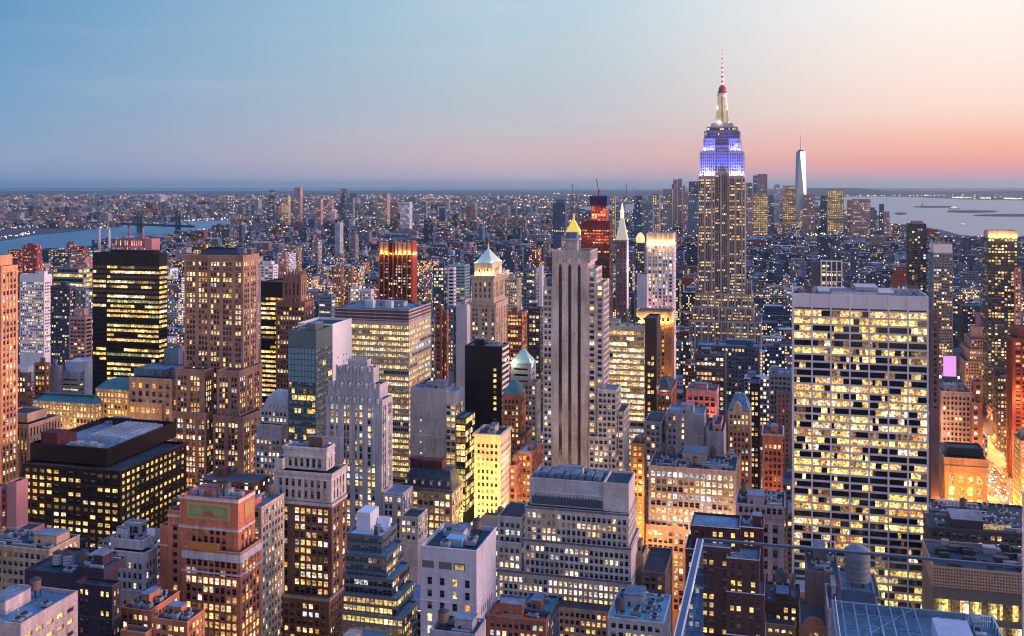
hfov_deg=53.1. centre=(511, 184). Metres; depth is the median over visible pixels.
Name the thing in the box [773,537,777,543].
window
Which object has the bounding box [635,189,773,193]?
hills
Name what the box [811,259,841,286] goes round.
frame building
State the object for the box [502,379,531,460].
brick tower
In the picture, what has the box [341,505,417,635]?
ziggurat office
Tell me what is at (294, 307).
gothic tower
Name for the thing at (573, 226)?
pyramid skyscraper
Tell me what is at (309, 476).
brick tower
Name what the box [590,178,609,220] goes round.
construction tower
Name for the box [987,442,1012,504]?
avenue
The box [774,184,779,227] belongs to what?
tower
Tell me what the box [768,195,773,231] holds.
tower
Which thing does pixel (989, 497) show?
pavement
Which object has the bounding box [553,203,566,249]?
tower
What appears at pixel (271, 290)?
dark slab
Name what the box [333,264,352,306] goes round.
brick apartments
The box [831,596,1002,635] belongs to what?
roof wing
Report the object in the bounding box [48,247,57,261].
city building
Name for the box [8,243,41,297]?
red apartments
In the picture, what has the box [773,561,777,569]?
window
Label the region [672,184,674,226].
tower
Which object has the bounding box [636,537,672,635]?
alley block
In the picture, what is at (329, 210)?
tower
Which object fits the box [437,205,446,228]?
tower
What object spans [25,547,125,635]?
purple block
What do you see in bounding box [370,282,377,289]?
city building
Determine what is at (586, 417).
stepped tower
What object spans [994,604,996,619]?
window
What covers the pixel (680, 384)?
city building
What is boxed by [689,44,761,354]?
spire skyscraper
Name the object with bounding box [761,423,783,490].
brick block
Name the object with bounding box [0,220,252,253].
river
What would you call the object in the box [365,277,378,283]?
city building
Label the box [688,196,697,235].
tower
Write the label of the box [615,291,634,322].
city building
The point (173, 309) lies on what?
city building
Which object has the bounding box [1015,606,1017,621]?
window
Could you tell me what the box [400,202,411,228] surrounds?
tower
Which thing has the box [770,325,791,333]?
city building
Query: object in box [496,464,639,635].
terraced office
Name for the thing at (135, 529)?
window
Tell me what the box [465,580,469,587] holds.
window
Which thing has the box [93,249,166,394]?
black glass tower
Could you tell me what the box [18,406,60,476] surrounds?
stone hotel
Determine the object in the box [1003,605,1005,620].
window
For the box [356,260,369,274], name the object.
city building
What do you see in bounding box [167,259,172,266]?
city building
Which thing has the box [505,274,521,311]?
amber hall
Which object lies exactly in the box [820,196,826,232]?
tower
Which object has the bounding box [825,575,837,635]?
mauve block
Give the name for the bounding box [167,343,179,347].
city building
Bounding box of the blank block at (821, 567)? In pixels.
[805,539,837,606]
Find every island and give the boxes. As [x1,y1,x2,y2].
[914,206,956,207]
[947,210,996,212]
[972,214,1023,216]
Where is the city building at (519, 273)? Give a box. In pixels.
[517,271,522,278]
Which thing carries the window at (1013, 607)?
in the screen facade building at (971, 589)
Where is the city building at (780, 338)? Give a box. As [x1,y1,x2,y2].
[762,334,783,341]
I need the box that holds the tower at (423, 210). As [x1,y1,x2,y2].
[419,202,427,224]
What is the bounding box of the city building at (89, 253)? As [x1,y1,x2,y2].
[87,250,100,256]
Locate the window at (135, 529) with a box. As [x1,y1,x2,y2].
[133,526,137,532]
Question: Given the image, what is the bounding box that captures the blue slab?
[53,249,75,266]
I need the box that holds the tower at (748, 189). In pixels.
[746,183,751,229]
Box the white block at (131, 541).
[110,519,157,605]
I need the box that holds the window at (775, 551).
[773,549,777,557]
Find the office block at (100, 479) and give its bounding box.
[21,416,186,549]
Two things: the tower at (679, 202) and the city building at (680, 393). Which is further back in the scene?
the tower at (679, 202)
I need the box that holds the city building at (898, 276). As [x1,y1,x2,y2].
[891,265,905,287]
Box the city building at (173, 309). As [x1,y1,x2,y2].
[168,297,177,324]
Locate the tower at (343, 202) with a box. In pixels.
[341,189,346,219]
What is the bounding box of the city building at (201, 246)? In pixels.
[192,241,209,253]
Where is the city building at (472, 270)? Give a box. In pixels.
[470,265,473,274]
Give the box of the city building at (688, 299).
[682,289,695,310]
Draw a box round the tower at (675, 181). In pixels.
[673,179,677,225]
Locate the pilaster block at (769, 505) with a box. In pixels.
[736,481,784,581]
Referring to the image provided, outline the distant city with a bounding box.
[0,193,1023,598]
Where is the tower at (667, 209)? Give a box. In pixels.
[663,189,672,230]
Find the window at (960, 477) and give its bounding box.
[958,475,963,483]
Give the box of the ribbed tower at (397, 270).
[379,241,416,301]
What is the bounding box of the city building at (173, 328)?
[167,325,183,335]
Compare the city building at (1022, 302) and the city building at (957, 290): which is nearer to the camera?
the city building at (1022, 302)
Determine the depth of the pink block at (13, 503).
519.72 m
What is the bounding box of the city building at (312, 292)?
[307,286,318,299]
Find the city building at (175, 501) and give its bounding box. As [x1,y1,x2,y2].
[172,483,241,506]
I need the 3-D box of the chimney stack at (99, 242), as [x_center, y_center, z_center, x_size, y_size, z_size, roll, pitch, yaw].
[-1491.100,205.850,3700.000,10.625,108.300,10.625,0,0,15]
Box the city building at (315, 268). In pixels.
[305,262,321,273]
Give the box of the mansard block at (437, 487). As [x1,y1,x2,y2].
[401,455,463,537]
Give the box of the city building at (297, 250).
[284,244,301,271]
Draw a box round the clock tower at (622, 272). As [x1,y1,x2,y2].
[615,203,628,322]
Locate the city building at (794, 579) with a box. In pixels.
[787,573,804,591]
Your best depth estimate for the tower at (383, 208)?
5900.71 m
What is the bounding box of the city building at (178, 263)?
[173,259,183,272]
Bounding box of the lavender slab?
[447,299,469,411]
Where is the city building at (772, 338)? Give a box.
[763,335,777,341]
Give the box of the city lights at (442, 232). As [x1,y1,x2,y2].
[15,194,1022,277]
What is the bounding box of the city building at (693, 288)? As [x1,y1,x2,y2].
[686,286,695,290]
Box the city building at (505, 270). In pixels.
[502,268,508,276]
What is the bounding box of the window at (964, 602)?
[963,601,965,612]
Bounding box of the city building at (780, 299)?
[770,293,784,304]
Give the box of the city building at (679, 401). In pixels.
[677,398,685,404]
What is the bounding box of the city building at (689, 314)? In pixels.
[687,311,692,322]
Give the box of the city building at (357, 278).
[346,271,361,289]
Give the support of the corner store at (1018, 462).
on the ground
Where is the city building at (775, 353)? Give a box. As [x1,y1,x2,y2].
[767,342,784,374]
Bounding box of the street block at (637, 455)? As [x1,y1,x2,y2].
[630,434,643,544]
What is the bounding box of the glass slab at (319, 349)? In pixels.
[288,317,351,442]
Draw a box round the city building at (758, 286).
[752,283,760,291]
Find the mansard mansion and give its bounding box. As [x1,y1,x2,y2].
[254,389,287,491]
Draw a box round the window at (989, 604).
[988,603,990,615]
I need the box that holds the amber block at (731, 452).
[726,450,740,487]
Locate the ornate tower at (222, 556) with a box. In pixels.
[159,480,284,635]
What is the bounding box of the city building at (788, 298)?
[785,293,791,313]
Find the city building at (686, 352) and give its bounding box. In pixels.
[680,337,692,374]
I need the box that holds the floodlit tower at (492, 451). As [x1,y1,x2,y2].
[471,422,511,524]
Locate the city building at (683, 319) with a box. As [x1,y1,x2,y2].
[681,311,686,324]
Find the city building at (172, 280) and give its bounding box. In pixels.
[167,278,180,282]
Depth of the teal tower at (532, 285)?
1100.74 m
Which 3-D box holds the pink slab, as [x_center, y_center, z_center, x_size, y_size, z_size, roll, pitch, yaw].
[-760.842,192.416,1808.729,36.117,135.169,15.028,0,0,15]
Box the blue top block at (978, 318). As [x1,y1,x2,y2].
[975,302,982,324]
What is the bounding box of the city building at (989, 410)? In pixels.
[987,403,991,423]
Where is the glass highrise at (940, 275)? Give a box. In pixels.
[928,243,952,375]
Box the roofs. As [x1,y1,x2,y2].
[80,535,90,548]
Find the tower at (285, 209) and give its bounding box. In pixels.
[281,196,290,224]
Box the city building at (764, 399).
[744,371,768,451]
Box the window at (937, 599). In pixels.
[936,598,938,609]
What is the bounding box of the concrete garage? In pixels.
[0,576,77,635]
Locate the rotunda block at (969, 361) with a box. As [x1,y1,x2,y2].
[956,325,982,390]
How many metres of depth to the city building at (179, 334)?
1461.58 m
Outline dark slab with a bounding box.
[261,278,282,406]
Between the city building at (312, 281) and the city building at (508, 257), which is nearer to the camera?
the city building at (312, 281)
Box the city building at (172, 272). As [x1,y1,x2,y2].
[167,266,177,278]
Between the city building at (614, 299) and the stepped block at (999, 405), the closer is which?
the stepped block at (999, 405)
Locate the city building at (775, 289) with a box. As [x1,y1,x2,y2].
[770,283,780,294]
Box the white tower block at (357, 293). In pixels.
[350,284,373,302]
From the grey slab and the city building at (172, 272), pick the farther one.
the city building at (172, 272)
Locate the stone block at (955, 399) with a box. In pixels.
[939,381,971,442]
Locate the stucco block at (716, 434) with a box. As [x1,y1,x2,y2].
[707,415,725,454]
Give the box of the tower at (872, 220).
[870,207,874,234]
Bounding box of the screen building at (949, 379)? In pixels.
[939,376,963,382]
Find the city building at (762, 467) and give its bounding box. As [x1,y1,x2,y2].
[761,451,762,488]
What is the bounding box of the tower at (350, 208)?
[346,198,354,219]
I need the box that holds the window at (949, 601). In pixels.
[948,599,950,611]
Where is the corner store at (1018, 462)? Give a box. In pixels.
[1013,429,1023,504]
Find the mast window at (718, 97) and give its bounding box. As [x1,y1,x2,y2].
[718,97,725,121]
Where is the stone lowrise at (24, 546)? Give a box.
[0,522,79,590]
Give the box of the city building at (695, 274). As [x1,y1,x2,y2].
[688,271,697,280]
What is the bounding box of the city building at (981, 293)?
[979,274,982,303]
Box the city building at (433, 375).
[431,370,434,381]
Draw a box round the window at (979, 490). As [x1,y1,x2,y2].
[977,488,982,496]
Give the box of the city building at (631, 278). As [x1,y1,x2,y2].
[629,265,634,290]
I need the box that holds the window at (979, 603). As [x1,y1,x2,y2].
[978,602,980,614]
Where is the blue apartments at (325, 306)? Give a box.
[314,290,335,317]
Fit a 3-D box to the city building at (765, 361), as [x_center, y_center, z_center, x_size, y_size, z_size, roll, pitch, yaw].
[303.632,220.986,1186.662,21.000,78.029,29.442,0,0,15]
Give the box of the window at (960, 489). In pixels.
[958,487,963,494]
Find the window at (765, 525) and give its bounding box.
[764,524,767,531]
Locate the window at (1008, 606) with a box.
[1007,605,1009,620]
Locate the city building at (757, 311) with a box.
[755,308,760,315]
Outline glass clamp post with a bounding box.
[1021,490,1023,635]
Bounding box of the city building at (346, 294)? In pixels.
[344,288,376,299]
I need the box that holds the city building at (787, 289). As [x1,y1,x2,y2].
[784,285,791,296]
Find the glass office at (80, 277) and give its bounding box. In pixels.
[53,264,92,296]
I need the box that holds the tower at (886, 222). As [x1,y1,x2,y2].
[884,211,889,235]
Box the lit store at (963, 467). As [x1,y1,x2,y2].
[939,441,987,502]
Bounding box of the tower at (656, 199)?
[652,194,659,231]
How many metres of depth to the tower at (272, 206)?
6300.35 m
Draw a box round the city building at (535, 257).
[527,245,543,277]
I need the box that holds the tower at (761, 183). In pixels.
[757,174,766,192]
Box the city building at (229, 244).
[223,239,235,246]
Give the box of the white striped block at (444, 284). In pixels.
[433,263,455,315]
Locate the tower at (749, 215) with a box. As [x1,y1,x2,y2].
[748,196,751,235]
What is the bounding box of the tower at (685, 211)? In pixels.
[683,192,688,233]
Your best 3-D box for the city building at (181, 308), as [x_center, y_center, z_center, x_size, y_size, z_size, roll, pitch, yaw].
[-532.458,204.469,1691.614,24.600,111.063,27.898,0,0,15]
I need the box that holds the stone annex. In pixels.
[128,348,183,440]
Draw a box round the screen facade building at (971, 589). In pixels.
[922,538,1021,635]
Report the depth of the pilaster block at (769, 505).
499.75 m
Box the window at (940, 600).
[939,599,941,610]
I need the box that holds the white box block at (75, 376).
[50,358,92,394]
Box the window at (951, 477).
[949,475,953,482]
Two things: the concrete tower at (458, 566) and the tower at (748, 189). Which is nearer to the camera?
the concrete tower at (458, 566)
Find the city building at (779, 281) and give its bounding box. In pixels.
[777,278,782,286]
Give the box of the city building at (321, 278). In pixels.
[306,274,323,283]
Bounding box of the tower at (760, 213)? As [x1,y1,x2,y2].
[753,193,767,234]
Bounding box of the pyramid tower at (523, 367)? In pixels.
[510,348,540,440]
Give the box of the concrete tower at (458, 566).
[420,517,496,635]
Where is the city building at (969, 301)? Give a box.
[966,299,978,303]
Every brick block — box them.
[509,440,542,501]
[659,375,677,411]
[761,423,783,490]
[970,377,982,447]
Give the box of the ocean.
[0,188,682,190]
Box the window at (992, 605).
[991,604,993,615]
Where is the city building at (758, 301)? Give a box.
[753,295,778,308]
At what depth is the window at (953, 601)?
428.38 m
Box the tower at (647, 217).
[642,203,653,235]
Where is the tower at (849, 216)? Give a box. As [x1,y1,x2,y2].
[847,200,851,233]
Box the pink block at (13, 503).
[0,477,27,529]
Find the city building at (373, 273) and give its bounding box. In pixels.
[370,270,378,276]
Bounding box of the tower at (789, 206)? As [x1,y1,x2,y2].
[783,186,795,230]
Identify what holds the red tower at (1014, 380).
on the ground
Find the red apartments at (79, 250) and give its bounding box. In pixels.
[66,241,86,256]
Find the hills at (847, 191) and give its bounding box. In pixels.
[752,188,1023,195]
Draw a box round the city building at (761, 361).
[760,350,763,373]
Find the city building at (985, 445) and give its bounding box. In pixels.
[983,433,986,457]
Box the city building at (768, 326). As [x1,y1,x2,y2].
[762,319,789,334]
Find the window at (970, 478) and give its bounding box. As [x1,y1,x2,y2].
[968,476,972,483]
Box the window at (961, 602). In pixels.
[960,601,962,612]
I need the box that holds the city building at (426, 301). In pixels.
[417,298,431,310]
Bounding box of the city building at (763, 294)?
[753,292,769,296]
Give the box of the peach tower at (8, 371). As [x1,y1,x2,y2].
[0,254,17,483]
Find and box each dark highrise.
[906,221,925,293]
[953,295,979,347]
[983,230,1020,413]
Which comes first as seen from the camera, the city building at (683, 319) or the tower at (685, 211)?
the city building at (683, 319)
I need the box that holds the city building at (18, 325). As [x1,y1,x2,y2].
[18,316,19,334]
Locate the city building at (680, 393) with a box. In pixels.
[677,388,683,398]
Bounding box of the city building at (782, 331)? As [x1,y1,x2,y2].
[775,328,791,335]
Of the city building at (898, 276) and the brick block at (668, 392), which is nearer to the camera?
the brick block at (668, 392)
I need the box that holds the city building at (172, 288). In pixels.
[167,282,180,297]
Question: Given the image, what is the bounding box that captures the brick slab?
[507,307,526,382]
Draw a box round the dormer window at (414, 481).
[405,479,448,485]
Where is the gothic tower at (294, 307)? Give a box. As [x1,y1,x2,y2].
[275,268,313,389]
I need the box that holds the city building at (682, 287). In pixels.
[681,283,686,310]
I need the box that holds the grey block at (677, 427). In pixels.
[644,402,711,544]
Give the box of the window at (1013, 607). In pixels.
[1012,606,1014,621]
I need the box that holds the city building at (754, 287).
[746,283,756,291]
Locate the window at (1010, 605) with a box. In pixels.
[1010,605,1011,620]
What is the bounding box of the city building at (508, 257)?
[500,244,516,276]
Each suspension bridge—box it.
[119,213,194,231]
[548,184,648,195]
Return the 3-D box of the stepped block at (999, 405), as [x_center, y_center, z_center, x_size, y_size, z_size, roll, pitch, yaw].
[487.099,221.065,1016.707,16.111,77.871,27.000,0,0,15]
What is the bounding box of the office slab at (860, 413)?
[792,281,928,608]
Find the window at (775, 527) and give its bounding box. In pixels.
[773,525,777,532]
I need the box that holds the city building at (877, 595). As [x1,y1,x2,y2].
[871,573,880,604]
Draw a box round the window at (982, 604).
[981,603,983,614]
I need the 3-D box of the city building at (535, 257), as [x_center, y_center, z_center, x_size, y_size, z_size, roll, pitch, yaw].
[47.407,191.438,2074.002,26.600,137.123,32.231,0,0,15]
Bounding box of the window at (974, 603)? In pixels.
[973,602,975,613]
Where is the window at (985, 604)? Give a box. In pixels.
[984,603,986,614]
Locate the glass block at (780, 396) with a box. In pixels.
[768,365,791,471]
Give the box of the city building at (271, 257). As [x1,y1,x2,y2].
[263,253,276,263]
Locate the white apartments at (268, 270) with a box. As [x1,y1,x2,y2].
[259,261,277,362]
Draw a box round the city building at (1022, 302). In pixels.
[1021,294,1023,311]
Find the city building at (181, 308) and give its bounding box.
[178,277,183,325]
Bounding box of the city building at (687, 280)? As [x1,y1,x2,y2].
[683,273,694,289]
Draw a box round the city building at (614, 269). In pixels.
[613,265,615,276]
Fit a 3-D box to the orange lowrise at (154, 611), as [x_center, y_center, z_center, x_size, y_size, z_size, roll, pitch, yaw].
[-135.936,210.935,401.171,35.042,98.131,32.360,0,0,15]
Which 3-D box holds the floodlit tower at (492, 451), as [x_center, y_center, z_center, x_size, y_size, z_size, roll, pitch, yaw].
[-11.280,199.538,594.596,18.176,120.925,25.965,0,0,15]
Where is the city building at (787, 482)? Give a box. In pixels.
[783,469,791,569]
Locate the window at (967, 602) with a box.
[966,601,968,612]
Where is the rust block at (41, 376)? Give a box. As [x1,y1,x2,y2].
[34,357,49,399]
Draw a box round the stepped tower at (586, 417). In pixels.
[543,232,629,470]
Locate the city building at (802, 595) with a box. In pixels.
[800,592,804,598]
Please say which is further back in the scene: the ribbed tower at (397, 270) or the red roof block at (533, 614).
the ribbed tower at (397, 270)
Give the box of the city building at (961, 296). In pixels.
[953,292,965,302]
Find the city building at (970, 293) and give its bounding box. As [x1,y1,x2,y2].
[961,288,976,299]
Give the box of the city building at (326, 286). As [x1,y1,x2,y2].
[319,282,332,293]
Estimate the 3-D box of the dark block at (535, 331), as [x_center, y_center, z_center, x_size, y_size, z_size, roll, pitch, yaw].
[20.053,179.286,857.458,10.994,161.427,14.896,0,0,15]
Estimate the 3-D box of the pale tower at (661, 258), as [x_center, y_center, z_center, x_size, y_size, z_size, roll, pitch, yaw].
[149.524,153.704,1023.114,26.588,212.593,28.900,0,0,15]
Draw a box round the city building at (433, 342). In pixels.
[431,311,434,370]
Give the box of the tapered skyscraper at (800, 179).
[795,134,805,221]
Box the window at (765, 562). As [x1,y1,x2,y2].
[764,561,767,568]
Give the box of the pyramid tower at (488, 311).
[469,242,507,342]
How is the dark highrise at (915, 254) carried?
on the ground
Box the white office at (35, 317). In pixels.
[20,270,51,380]
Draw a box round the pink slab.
[70,255,92,266]
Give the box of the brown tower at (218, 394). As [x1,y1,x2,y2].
[172,247,261,486]
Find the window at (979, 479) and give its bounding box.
[977,476,982,484]
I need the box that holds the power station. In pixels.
[115,225,159,249]
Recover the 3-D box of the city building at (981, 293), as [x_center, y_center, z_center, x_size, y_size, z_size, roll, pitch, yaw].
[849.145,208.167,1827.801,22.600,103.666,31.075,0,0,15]
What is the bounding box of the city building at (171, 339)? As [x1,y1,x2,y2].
[167,336,180,345]
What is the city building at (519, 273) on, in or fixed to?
on the ground
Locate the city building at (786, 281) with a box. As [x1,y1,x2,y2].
[783,273,789,286]
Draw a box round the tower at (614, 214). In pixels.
[612,196,615,238]
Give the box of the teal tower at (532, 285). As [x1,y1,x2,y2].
[523,263,542,350]
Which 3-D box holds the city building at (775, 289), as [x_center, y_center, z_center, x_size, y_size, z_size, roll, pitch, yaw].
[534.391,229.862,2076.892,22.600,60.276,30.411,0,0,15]
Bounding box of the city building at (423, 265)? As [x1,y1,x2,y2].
[417,258,438,275]
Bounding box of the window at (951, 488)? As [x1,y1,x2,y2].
[949,486,953,494]
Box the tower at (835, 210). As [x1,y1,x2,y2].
[827,190,843,234]
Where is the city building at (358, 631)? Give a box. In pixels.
[343,627,390,635]
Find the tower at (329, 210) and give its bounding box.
[326,201,333,219]
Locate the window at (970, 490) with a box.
[968,488,972,495]
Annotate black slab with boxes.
[465,337,508,430]
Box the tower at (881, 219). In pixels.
[879,204,883,235]
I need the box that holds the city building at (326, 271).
[322,265,331,280]
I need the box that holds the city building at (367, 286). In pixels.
[362,283,373,288]
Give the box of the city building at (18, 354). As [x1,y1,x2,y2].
[18,345,19,363]
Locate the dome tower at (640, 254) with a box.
[635,232,645,315]
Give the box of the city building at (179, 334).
[169,329,183,342]
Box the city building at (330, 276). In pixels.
[329,264,345,279]
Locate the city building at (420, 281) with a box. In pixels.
[417,276,423,288]
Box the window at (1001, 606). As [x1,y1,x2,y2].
[1000,604,1002,620]
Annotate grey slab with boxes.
[637,272,648,307]
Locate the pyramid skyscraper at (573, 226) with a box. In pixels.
[561,213,580,247]
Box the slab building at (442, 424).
[410,379,474,522]
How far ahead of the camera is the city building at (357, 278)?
1902.83 m
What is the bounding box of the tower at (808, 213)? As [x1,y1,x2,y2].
[803,194,814,233]
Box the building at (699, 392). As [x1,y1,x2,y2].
[686,376,718,416]
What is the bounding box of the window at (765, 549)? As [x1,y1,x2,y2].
[764,548,767,556]
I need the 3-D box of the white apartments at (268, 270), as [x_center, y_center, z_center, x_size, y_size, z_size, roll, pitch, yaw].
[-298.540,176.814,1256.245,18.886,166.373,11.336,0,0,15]
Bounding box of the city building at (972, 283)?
[966,280,975,287]
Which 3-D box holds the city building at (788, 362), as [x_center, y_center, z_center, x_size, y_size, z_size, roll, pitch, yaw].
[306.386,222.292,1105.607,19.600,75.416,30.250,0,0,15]
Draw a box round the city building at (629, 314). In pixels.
[628,299,630,322]
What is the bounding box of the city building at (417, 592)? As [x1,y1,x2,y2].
[414,583,420,635]
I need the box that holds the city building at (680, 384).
[677,377,683,387]
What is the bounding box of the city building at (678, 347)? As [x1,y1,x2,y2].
[676,340,693,374]
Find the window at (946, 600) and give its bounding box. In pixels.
[945,599,947,610]
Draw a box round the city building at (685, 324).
[676,323,688,327]
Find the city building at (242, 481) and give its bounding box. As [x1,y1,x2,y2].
[200,466,268,493]
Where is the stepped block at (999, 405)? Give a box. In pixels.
[992,366,1005,449]
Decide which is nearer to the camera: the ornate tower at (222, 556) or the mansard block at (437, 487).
the ornate tower at (222, 556)
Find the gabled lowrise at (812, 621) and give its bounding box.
[799,599,826,635]
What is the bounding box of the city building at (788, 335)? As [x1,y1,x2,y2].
[785,330,791,341]
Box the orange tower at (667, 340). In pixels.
[635,307,674,377]
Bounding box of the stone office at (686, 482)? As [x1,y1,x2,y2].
[645,443,738,635]
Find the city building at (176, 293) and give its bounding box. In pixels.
[175,289,180,297]
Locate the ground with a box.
[0,188,1023,576]
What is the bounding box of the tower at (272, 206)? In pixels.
[269,190,276,222]
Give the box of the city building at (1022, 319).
[1021,315,1023,324]
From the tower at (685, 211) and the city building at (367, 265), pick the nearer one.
the city building at (367, 265)
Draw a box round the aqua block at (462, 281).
[451,262,469,303]
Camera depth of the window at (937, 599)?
429.95 m
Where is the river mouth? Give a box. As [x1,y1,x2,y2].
[578,202,682,211]
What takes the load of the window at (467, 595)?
in the concrete tower at (458, 566)
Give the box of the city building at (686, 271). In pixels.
[682,268,689,283]
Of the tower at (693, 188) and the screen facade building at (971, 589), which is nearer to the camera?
the screen facade building at (971, 589)
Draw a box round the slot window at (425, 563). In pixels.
[422,560,464,570]
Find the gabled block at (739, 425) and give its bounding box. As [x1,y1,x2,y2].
[728,392,751,487]
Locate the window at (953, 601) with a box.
[952,600,954,611]
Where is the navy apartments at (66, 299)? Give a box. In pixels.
[51,281,88,370]
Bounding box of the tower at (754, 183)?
[753,175,756,192]
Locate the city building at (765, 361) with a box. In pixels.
[764,346,766,374]
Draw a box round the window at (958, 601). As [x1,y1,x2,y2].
[957,600,959,612]
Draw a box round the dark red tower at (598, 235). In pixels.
[581,221,612,317]
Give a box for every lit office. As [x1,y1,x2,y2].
[334,299,430,484]
[609,314,660,470]
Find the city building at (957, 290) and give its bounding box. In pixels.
[953,288,962,292]
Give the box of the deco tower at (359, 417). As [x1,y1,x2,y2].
[325,356,427,583]
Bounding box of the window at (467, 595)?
[465,593,469,599]
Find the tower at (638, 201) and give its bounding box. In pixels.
[634,196,642,235]
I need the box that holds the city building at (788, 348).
[780,341,791,355]
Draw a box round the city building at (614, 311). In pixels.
[613,304,615,317]
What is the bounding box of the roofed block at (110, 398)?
[33,377,128,429]
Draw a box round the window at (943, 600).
[942,599,944,610]
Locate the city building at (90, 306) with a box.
[89,297,92,349]
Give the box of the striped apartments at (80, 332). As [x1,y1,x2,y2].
[69,308,91,359]
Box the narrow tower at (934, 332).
[929,310,939,498]
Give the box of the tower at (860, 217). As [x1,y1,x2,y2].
[852,199,869,235]
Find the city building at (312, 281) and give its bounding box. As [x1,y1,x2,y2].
[307,275,318,288]
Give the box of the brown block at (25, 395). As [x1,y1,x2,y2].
[18,364,32,406]
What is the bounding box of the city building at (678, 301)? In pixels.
[676,278,680,324]
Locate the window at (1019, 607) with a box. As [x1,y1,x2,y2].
[1018,606,1020,621]
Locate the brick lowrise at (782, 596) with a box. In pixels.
[765,568,799,635]
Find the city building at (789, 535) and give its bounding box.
[788,500,791,576]
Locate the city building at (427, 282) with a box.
[424,276,432,286]
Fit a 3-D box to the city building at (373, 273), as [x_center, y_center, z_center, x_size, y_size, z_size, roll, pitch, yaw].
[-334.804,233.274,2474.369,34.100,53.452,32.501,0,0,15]
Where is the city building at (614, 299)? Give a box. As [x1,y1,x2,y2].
[613,295,615,305]
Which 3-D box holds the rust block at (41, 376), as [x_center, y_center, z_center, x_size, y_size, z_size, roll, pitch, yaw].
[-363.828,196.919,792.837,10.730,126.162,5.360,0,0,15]
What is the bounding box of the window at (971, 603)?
[970,601,972,613]
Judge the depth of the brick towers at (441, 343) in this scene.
900.74 m
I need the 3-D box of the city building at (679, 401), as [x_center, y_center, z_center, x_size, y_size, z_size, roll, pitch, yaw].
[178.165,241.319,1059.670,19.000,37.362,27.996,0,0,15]
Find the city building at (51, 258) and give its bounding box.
[49,248,65,262]
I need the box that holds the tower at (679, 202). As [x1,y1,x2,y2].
[678,179,681,226]
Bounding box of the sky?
[0,0,1023,187]
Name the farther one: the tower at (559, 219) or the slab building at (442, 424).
the tower at (559, 219)
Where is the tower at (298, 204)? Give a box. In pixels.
[294,188,302,221]
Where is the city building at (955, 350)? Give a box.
[953,348,960,354]
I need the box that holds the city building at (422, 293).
[417,287,430,300]
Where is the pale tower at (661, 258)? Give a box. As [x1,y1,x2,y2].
[646,232,675,378]
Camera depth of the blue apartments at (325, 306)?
1001.49 m
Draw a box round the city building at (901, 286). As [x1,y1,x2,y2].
[898,284,905,288]
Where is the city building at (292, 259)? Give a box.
[277,252,295,271]
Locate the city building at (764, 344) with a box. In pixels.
[762,339,766,349]
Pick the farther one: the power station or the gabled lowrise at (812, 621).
the power station
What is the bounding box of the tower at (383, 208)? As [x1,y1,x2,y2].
[377,194,389,226]
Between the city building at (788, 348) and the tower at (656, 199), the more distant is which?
the tower at (656, 199)
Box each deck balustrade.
[674,538,703,635]
[704,538,1021,568]
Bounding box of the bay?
[815,196,1023,235]
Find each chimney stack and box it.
[98,227,100,249]
[108,227,110,247]
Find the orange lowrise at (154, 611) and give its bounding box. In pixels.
[119,586,204,635]
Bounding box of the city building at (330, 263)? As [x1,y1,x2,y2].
[325,259,345,265]
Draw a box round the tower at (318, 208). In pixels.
[314,199,322,224]
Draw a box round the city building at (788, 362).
[786,357,791,368]
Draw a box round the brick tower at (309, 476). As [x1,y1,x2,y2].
[272,435,347,635]
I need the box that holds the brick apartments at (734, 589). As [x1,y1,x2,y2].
[685,511,765,635]
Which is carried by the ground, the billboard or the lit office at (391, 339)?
the lit office at (391, 339)
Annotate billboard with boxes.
[939,355,959,381]
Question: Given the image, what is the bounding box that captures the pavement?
[983,431,1005,502]
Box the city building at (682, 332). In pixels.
[676,326,688,339]
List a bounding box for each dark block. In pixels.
[527,302,542,431]
[695,347,726,452]
[749,376,760,488]
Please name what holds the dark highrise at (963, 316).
on the ground
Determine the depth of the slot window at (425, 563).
400.27 m
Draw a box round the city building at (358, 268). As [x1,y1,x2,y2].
[346,262,364,284]
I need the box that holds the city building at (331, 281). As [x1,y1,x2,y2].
[324,278,345,289]
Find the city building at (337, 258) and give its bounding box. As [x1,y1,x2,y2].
[332,255,344,260]
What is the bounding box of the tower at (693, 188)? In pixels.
[689,181,697,195]
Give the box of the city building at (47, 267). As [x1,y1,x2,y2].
[44,264,49,270]
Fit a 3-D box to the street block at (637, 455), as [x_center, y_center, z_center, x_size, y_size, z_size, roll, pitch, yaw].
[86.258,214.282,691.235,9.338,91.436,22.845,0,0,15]
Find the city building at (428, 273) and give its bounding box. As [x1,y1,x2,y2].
[421,269,432,277]
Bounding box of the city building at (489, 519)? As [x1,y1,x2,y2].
[481,505,503,597]
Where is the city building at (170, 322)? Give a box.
[167,319,176,326]
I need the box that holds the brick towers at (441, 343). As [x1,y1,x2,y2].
[435,302,448,382]
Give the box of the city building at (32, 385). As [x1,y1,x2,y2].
[31,381,33,397]
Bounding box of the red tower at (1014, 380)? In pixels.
[1006,324,1023,478]
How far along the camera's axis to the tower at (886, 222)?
4900.33 m
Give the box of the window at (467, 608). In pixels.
[465,605,469,611]
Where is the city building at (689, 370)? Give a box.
[684,358,694,397]
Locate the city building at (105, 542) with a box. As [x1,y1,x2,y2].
[98,528,159,579]
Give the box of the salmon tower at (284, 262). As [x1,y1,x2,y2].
[279,252,288,277]
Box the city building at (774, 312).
[759,302,791,326]
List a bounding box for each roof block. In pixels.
[429,607,485,635]
[486,593,558,635]
[607,584,671,635]
[698,336,759,452]
[838,544,874,603]
[923,497,1021,546]
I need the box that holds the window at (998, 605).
[997,604,999,619]

